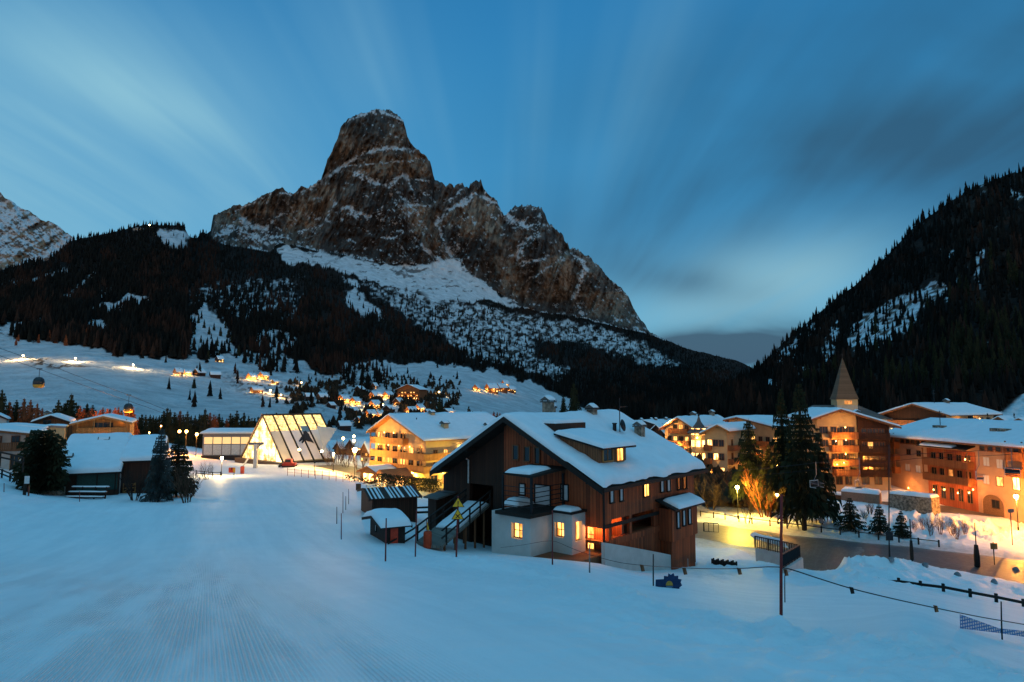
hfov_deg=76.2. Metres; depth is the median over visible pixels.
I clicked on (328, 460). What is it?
bare tree
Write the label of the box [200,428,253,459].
boarding hall
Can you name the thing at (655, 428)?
roadside house
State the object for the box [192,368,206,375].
village house
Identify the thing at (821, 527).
road fence
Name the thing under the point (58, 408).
spruce tree
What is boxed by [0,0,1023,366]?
sky
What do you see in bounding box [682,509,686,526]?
window
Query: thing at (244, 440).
window
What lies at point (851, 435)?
brown hotel
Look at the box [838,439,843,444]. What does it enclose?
window
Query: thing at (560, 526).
window
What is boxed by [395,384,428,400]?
village hotel
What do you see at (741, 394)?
forest
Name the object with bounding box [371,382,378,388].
village house
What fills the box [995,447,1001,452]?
window
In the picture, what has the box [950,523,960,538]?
bare bush
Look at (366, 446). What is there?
village house
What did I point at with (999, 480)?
window
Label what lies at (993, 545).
road sign
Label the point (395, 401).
village house
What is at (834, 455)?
window
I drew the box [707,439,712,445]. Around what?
window
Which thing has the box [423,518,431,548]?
padded post
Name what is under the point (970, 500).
window
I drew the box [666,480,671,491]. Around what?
window
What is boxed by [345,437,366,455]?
village house
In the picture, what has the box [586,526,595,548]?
door
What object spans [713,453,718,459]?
window
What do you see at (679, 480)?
window
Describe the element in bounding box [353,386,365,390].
village house
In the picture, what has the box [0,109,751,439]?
mountain
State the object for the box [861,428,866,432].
window
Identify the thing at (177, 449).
spruce tree
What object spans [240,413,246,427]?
spruce tree
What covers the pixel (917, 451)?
window
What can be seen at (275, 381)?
village house
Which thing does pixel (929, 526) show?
bare bush
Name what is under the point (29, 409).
tree
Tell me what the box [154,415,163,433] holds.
spruce tree
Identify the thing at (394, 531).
door
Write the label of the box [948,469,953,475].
window
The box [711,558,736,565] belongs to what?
tires
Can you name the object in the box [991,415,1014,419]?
gabled hut
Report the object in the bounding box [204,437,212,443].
window
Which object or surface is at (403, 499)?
striped shed
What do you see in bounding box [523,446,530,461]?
window
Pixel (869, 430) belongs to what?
window
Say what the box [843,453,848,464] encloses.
window
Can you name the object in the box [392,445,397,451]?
window
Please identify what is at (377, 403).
village house
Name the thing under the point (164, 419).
spruce tree
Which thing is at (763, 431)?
wide hotel
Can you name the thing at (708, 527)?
iron gate
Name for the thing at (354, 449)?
street lamp
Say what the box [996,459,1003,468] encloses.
window
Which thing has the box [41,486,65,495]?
planter wall
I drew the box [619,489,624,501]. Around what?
window
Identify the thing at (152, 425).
spruce tree
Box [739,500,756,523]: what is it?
bare tree
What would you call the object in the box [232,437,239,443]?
window
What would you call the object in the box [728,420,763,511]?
spruce tree
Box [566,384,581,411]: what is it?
spruce tree
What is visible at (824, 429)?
window
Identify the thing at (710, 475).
shrubbery
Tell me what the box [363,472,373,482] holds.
window
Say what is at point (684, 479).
window
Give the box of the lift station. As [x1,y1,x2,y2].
[235,413,336,464]
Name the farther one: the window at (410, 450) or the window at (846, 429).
the window at (410, 450)
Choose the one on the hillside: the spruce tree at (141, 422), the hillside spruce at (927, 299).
the hillside spruce at (927, 299)
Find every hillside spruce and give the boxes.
[802,364,805,383]
[873,316,877,334]
[874,332,878,350]
[888,334,890,354]
[908,316,912,339]
[926,290,928,307]
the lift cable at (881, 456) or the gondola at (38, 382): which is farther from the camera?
the gondola at (38, 382)
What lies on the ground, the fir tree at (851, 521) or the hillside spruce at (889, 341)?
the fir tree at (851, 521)
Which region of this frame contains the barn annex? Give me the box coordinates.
[119,434,168,492]
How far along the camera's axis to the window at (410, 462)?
123.59 m
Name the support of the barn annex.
on the ground
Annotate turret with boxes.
[687,413,705,459]
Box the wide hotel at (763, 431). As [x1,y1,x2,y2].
[723,415,794,463]
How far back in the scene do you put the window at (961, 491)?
103.88 m
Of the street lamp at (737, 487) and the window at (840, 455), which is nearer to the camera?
the street lamp at (737, 487)
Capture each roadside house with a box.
[642,417,670,428]
[650,423,664,437]
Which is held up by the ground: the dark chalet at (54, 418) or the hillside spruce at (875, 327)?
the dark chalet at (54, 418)
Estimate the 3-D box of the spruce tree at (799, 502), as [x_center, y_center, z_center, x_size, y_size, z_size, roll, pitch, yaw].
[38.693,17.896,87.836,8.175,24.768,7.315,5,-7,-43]
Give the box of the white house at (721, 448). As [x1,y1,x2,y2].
[699,421,755,471]
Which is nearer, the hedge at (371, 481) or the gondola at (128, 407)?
the hedge at (371, 481)
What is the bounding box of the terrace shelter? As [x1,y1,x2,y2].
[356,464,395,483]
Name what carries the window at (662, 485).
in the wooden chalet at (593, 476)
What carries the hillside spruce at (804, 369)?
on the hillside
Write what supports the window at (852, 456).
in the brown hotel at (851, 435)
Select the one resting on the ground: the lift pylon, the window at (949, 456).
the lift pylon
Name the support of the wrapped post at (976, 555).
on the ground
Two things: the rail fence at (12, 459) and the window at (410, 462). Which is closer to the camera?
the rail fence at (12, 459)
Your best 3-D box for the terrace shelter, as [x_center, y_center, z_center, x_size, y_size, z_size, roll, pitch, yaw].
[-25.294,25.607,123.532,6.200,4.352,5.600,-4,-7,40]
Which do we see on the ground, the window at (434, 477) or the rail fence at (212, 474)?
the rail fence at (212, 474)
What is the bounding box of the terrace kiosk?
[371,468,413,486]
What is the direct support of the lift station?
on the ground
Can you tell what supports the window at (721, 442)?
in the white house at (721, 448)
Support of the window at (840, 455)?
in the brown hotel at (851, 435)
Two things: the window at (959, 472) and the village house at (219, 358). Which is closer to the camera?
the window at (959, 472)
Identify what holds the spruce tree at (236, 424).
on the ground
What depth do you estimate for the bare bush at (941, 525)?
83.72 m
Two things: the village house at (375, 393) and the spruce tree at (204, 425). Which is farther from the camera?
the village house at (375, 393)
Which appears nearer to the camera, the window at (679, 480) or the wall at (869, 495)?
the window at (679, 480)
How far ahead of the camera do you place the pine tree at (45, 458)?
73.80 m
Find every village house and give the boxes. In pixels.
[172,367,183,376]
[183,369,192,375]
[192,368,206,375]
[209,371,221,378]
[215,355,224,362]
[246,372,257,379]
[249,386,263,393]
[257,372,269,379]
[271,379,278,384]
[304,393,314,401]
[316,393,327,400]
[326,402,336,408]
[332,441,347,454]
[336,420,351,430]
[338,394,350,403]
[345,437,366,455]
[348,397,361,405]
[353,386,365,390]
[358,441,374,462]
[364,409,377,416]
[368,391,382,398]
[368,400,379,407]
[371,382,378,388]
[376,410,382,416]
[382,391,393,398]
[382,405,395,411]
[392,398,402,405]
[405,406,416,412]
[416,404,425,411]
[445,408,455,411]
[472,384,480,391]
[484,383,499,393]
[497,383,507,393]
[507,386,516,393]
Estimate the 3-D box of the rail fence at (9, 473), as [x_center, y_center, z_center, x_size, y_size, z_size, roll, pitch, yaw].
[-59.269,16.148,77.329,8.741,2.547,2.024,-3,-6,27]
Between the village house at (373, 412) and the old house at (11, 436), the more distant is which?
the village house at (373, 412)
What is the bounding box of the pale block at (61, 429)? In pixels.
[44,424,67,441]
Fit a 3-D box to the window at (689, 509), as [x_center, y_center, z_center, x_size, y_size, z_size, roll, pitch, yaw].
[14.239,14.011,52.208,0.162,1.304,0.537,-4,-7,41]
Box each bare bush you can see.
[117,469,146,500]
[167,461,204,502]
[198,460,212,479]
[912,520,918,531]
[919,518,926,529]
[924,519,936,534]
[933,516,947,533]
[945,520,957,535]
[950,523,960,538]
[960,521,969,533]
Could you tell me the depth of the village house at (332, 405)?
573.65 m
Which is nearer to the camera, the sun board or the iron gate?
the sun board
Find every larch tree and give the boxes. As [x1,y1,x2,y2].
[75,405,84,419]
[87,409,93,417]
[127,412,137,434]
[133,407,139,434]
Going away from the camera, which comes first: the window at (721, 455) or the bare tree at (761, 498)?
the bare tree at (761, 498)
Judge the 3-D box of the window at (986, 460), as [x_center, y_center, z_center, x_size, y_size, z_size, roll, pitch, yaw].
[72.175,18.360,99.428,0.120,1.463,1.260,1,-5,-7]
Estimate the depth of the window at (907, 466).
115.86 m
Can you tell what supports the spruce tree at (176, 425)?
on the ground
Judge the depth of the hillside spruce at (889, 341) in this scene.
588.10 m
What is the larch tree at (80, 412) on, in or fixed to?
on the ground
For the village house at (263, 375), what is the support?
on the mountain at (378, 192)
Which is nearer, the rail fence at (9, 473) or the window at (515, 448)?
the window at (515, 448)
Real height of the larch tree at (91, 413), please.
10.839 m
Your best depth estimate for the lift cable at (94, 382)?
154.37 m
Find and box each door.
[390,528,397,542]
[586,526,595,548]
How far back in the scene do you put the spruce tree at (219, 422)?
205.67 m
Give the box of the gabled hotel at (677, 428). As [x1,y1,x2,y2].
[658,410,726,450]
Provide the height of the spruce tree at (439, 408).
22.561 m
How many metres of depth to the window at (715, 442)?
132.03 m
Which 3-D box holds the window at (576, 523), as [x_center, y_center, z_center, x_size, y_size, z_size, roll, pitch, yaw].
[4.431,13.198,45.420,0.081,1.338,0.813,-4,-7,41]
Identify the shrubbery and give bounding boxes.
[683,447,771,507]
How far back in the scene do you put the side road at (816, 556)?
74.59 m
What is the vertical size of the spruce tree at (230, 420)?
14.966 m
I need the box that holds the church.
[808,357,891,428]
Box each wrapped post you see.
[909,519,913,560]
[973,523,979,567]
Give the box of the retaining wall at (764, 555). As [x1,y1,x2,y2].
[755,547,803,572]
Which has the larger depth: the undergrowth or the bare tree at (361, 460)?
the undergrowth
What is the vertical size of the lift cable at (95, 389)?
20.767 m
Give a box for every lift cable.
[0,348,199,422]
[1,356,201,426]
[737,447,1023,470]
[743,454,1012,476]
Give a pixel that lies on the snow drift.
(753, 534)
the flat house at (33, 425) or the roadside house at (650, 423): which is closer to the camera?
the flat house at (33, 425)
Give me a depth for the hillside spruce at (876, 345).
641.54 m
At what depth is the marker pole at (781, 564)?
12.26 m
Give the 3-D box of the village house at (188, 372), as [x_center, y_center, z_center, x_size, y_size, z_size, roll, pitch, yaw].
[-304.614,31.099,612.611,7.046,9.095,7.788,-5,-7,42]
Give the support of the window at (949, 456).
in the long hotel at (950, 480)
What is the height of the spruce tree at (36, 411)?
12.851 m
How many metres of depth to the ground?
16.13 m
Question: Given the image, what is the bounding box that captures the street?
[882,501,999,516]
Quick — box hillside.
[753,172,1023,417]
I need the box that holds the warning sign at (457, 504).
[452,496,463,556]
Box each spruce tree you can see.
[0,389,9,414]
[6,402,13,422]
[11,400,19,422]
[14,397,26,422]
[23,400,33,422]
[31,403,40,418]
[53,400,63,413]
[63,394,77,417]
[83,403,89,412]
[138,415,143,434]
[139,415,150,434]
[139,426,174,501]
[148,415,155,433]
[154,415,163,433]
[161,411,166,428]
[163,432,198,496]
[165,410,175,442]
[173,416,178,438]
[176,415,185,443]
[177,410,182,425]
[179,412,193,446]
[190,416,199,446]
[193,408,210,448]
[197,414,202,438]
[207,413,213,427]
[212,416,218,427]
[217,414,222,427]
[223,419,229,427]
[224,413,233,427]
[230,411,241,427]
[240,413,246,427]
[245,416,250,427]
[248,418,254,427]
[436,395,443,412]
[559,396,566,411]
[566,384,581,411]
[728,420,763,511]
[752,446,778,513]
[762,388,793,523]
[770,383,837,530]
[798,426,842,524]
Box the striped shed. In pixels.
[357,485,421,521]
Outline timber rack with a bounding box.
[66,486,110,498]
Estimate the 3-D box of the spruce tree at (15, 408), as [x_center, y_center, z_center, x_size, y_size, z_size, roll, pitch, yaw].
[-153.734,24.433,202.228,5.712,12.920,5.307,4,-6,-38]
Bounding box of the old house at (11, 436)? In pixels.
[0,424,46,469]
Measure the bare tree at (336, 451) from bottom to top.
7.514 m
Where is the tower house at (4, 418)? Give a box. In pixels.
[0,413,10,422]
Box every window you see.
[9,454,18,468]
[11,435,20,445]
[42,419,51,424]
[92,422,113,432]
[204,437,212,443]
[213,437,221,443]
[222,437,230,443]
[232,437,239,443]
[241,437,248,443]
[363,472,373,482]
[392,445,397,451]
[408,447,413,452]
[408,460,413,464]
[430,475,437,483]
[512,444,518,460]
[514,523,521,538]
[518,483,525,495]
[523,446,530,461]
[534,447,540,464]
[534,484,550,505]
[557,522,563,536]
[560,484,568,501]
[575,521,579,540]
[609,491,614,503]
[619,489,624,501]
[643,484,650,497]
[660,481,664,492]
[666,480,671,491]
[676,511,680,528]
[677,478,681,490]
[682,477,687,489]
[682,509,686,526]
[688,508,692,524]
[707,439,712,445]
[713,439,717,446]
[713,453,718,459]
[719,440,723,446]
[719,453,724,459]
[819,426,827,433]
[820,439,828,446]
[830,426,835,433]
[831,439,837,444]
[831,453,838,458]
[836,426,842,433]
[836,473,842,484]
[837,453,842,458]
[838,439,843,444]
[842,426,848,433]
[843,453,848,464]
[845,473,852,484]
[848,440,854,444]
[849,427,854,433]
[849,453,855,464]
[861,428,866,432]
[862,477,869,484]
[867,428,872,432]
[874,477,882,484]
[905,463,910,471]
[915,465,920,472]
[916,450,920,456]
[930,451,935,457]
[931,466,936,473]
[932,484,937,493]
[940,485,946,498]
[947,453,952,459]
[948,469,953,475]
[949,487,955,500]
[956,454,961,461]
[957,470,962,477]
[958,488,964,502]
[967,490,973,503]
[982,456,989,466]
[982,474,989,484]
[986,446,993,451]
[991,499,999,508]
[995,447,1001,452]
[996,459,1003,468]
[996,476,1003,486]
[1012,477,1020,490]
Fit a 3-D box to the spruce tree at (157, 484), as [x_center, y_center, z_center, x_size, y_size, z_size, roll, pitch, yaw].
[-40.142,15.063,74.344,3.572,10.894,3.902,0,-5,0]
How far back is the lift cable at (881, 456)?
65.25 m
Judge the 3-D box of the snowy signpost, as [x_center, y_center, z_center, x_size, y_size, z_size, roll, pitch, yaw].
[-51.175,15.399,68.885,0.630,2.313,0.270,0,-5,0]
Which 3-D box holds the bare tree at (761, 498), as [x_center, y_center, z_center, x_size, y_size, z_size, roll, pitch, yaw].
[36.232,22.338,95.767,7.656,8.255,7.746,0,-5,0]
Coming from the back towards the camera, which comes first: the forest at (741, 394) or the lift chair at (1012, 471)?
the forest at (741, 394)
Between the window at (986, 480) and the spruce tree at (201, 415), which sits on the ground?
the spruce tree at (201, 415)
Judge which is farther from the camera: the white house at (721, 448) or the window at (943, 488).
the white house at (721, 448)
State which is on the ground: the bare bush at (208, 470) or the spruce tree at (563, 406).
the bare bush at (208, 470)
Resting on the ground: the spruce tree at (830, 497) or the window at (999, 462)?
the spruce tree at (830, 497)
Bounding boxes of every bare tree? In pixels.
[322,451,337,465]
[325,437,345,464]
[336,432,355,466]
[347,445,368,469]
[694,477,725,509]
[717,469,729,483]
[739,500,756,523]
[740,469,775,516]
[860,509,868,518]
[865,503,874,513]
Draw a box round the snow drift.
[750,532,787,547]
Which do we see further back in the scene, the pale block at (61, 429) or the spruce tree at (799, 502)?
the pale block at (61, 429)
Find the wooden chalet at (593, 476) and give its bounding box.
[387,395,707,569]
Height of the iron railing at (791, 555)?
1.888 m
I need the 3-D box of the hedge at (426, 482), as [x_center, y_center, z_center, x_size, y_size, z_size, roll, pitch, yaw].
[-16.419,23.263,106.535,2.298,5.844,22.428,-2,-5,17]
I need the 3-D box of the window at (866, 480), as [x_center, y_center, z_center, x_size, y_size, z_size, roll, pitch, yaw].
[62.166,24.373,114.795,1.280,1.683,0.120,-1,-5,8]
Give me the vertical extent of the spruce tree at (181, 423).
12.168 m
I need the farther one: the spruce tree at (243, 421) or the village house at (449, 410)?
the village house at (449, 410)
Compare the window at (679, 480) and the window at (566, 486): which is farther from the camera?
the window at (679, 480)
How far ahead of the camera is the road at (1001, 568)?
75.62 m
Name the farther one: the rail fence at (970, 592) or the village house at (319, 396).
the village house at (319, 396)
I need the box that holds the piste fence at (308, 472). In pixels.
[287,468,342,477]
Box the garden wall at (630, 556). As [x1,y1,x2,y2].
[601,542,670,570]
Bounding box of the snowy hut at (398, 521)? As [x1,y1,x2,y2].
[362,508,412,542]
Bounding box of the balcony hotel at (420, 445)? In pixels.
[366,410,495,488]
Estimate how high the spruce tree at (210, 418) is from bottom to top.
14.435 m
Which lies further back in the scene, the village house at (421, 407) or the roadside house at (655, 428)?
the village house at (421, 407)
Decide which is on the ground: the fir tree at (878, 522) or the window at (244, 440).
the fir tree at (878, 522)
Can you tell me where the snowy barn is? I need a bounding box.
[61,432,131,495]
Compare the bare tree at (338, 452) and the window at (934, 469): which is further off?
the bare tree at (338, 452)
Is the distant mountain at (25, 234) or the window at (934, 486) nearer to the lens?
the window at (934, 486)
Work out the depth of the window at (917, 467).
113.26 m
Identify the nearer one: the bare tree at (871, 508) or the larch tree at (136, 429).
the bare tree at (871, 508)
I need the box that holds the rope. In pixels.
[500,541,1023,624]
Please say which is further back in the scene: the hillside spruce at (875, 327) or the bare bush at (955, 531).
the hillside spruce at (875, 327)
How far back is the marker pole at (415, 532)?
36.58 m
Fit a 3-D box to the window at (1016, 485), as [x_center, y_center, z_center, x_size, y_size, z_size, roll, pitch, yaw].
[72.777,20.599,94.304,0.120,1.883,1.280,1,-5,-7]
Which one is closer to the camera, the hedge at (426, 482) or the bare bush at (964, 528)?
the bare bush at (964, 528)
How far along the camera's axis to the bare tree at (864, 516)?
90.21 m
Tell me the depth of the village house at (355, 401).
650.48 m
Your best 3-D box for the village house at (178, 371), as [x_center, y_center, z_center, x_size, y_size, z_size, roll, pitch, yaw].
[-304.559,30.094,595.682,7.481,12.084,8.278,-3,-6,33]
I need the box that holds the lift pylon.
[249,442,263,467]
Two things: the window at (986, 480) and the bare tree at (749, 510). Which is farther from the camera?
the window at (986, 480)
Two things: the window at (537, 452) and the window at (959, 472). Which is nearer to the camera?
the window at (537, 452)
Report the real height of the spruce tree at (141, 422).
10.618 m
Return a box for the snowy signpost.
[23,476,29,494]
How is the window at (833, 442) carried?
in the brown hotel at (851, 435)
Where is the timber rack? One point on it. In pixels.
(82, 495)
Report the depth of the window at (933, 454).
109.75 m
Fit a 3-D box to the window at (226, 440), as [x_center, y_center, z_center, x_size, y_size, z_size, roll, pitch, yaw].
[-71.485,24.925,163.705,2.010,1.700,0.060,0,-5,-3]
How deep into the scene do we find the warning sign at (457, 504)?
35.28 m
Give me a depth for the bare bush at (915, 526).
85.56 m
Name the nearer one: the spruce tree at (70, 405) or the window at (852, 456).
the window at (852, 456)
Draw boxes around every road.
[312,464,1023,582]
[773,539,864,570]
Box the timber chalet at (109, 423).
[69,413,136,434]
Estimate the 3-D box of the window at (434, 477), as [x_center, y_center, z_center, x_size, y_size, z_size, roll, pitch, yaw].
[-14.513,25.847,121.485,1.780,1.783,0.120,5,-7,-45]
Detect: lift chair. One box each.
[810,462,823,487]
[855,460,865,488]
[975,450,983,479]
[1004,450,1020,476]
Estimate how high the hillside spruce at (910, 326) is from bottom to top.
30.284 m
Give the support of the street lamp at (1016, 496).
on the ground
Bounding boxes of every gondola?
[32,368,44,387]
[123,401,132,412]
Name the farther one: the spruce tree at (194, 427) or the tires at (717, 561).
the spruce tree at (194, 427)
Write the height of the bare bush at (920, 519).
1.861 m
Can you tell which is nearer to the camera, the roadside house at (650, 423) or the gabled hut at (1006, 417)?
the gabled hut at (1006, 417)
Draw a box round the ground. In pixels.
[0,436,1023,681]
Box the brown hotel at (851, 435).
[788,407,901,491]
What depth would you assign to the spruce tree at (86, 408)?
196.46 m
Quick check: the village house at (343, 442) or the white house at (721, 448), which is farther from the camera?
the village house at (343, 442)
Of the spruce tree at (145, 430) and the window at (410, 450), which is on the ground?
the spruce tree at (145, 430)
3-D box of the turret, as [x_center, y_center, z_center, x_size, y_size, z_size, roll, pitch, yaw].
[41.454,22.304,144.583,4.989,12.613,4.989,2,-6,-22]
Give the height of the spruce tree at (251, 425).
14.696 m
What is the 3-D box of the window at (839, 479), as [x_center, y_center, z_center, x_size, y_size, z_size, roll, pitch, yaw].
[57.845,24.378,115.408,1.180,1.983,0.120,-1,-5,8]
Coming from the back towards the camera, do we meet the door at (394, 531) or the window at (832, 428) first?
the window at (832, 428)
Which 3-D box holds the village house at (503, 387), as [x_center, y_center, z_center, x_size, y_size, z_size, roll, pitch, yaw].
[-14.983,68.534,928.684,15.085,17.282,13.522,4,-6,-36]
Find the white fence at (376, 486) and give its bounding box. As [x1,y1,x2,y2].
[366,483,389,487]
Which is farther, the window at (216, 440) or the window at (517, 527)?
the window at (216, 440)
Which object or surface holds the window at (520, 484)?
in the wooden chalet at (593, 476)
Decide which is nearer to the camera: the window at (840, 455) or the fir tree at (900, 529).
the fir tree at (900, 529)
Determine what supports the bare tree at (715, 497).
on the ground
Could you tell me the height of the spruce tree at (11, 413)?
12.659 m
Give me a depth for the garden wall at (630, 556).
46.34 m
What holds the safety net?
attached to the marker pole at (1001, 621)
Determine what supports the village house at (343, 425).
on the ground
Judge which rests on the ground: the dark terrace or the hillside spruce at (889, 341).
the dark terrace
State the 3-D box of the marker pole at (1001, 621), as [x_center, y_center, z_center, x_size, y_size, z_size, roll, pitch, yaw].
[10.864,6.352,14.489,0.070,1.116,0.034,0,-5,0]
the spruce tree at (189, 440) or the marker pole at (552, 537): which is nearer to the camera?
the marker pole at (552, 537)
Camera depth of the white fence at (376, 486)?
87.37 m
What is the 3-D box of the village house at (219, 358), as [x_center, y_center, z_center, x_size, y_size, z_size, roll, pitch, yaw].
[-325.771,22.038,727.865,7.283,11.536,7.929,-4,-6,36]
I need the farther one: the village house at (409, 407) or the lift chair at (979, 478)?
the village house at (409, 407)
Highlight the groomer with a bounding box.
[278,458,297,467]
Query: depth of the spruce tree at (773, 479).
91.82 m
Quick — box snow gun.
[240,457,248,473]
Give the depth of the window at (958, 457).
104.49 m
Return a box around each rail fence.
[0,451,23,471]
[0,469,17,483]
[195,471,220,476]
[892,578,1023,606]
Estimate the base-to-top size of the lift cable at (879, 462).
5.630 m
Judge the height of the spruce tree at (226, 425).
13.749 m
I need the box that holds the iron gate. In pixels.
[703,522,718,531]
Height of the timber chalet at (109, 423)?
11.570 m
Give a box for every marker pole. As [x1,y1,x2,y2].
[385,518,386,560]
[415,510,416,556]
[552,510,552,564]
[653,554,653,585]
[779,494,782,614]
[888,445,889,557]
[1000,601,1002,639]
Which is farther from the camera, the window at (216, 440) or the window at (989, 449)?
the window at (216, 440)
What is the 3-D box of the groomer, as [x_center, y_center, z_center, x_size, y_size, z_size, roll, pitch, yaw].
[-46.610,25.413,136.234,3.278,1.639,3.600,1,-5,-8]
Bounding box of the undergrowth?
[283,373,461,428]
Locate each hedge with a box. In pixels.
[344,474,376,485]
[373,473,441,492]
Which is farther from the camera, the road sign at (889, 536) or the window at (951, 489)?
the window at (951, 489)
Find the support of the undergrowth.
on the mountain at (378, 192)
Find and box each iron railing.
[754,536,797,552]
[783,544,800,566]
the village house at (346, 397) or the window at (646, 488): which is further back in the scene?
the village house at (346, 397)
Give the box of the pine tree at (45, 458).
[8,429,71,494]
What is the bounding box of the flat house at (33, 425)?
[0,422,48,437]
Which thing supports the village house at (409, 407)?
on the mountain at (378, 192)
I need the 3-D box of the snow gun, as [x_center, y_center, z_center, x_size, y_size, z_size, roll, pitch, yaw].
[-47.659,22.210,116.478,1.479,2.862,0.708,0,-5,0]
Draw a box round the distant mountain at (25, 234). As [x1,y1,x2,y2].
[0,192,72,269]
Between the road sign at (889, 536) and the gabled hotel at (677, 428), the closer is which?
the road sign at (889, 536)
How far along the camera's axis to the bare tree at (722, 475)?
119.82 m
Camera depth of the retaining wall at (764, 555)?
59.33 m
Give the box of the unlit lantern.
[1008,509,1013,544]
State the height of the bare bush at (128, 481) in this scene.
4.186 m
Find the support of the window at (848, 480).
in the brown hotel at (851, 435)
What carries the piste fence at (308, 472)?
on the ground
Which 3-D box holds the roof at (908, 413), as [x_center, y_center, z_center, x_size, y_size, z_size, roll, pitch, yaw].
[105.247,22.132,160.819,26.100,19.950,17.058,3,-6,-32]
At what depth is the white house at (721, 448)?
132.04 m
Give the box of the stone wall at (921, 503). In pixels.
[890,490,939,515]
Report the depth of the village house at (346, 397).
660.33 m
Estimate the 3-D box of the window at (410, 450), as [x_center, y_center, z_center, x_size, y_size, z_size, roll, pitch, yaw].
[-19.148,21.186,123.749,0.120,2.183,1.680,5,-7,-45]
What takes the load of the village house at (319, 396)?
on the mountain at (378, 192)
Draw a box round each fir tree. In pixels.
[834,497,869,533]
[867,504,891,535]
[891,511,911,538]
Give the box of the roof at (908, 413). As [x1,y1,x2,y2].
[878,390,1002,425]
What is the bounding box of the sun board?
[655,573,681,588]
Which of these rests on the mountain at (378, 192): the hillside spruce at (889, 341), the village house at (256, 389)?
the village house at (256, 389)
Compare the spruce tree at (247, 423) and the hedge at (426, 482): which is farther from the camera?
the spruce tree at (247, 423)
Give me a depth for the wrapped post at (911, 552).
59.89 m
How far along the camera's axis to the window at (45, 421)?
128.94 m
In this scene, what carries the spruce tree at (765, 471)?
on the ground
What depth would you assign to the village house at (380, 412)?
523.47 m
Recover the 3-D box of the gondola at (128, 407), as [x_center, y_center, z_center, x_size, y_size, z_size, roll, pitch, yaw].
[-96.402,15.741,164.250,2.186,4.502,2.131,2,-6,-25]
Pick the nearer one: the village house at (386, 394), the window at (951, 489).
the window at (951, 489)
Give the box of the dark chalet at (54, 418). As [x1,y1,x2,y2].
[30,410,75,439]
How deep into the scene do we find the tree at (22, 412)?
201.19 m
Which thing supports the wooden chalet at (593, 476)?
on the ground
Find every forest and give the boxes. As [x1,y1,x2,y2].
[0,220,749,419]
[655,162,1023,418]
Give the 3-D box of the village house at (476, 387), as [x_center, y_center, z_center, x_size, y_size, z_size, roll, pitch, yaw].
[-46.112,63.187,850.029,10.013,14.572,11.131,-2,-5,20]
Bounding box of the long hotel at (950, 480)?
[889,411,1023,523]
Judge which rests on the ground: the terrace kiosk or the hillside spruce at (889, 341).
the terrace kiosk
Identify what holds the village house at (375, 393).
on the mountain at (378, 192)
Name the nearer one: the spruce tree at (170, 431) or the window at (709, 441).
the window at (709, 441)
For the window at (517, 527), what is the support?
in the wooden chalet at (593, 476)
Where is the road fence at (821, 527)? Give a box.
[700,510,939,546]
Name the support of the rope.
attached to the marker pole at (552, 537)
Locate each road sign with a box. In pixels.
[885,531,892,556]
[990,542,997,564]
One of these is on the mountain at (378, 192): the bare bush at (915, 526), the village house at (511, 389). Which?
the village house at (511, 389)
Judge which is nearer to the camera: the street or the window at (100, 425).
the street
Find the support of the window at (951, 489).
in the long hotel at (950, 480)
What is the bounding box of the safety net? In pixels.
[960,614,1023,636]
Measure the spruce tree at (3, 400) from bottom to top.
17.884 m
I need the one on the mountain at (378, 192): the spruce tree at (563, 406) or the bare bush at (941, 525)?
the spruce tree at (563, 406)
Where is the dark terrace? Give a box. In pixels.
[833,491,840,499]
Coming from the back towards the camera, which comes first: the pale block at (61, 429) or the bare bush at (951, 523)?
the pale block at (61, 429)
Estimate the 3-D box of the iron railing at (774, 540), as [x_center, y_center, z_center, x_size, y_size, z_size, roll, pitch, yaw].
[23.886,18.548,59.099,0.182,1.367,5.504,2,-6,-21]
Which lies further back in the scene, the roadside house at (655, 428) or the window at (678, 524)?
the roadside house at (655, 428)
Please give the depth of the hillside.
731.48 m
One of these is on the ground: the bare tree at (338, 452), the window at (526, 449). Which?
the bare tree at (338, 452)
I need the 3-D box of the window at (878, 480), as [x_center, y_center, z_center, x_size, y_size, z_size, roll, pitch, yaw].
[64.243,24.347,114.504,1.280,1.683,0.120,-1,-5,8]
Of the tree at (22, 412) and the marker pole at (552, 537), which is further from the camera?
the tree at (22, 412)
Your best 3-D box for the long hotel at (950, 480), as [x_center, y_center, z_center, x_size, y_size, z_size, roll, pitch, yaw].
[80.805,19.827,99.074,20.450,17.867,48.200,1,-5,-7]
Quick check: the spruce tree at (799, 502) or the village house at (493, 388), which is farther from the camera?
the village house at (493, 388)
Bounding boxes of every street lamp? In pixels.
[352,447,357,478]
[735,485,738,518]
[1013,493,1018,530]
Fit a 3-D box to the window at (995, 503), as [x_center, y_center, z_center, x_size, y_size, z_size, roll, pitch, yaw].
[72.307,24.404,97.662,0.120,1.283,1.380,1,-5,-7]
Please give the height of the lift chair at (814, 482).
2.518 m
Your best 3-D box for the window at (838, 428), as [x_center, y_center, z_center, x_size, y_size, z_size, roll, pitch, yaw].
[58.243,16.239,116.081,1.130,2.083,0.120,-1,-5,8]
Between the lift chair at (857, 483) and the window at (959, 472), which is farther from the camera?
the window at (959, 472)
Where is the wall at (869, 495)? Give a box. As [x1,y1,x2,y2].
[841,486,881,503]
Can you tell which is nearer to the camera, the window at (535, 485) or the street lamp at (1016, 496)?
the window at (535, 485)

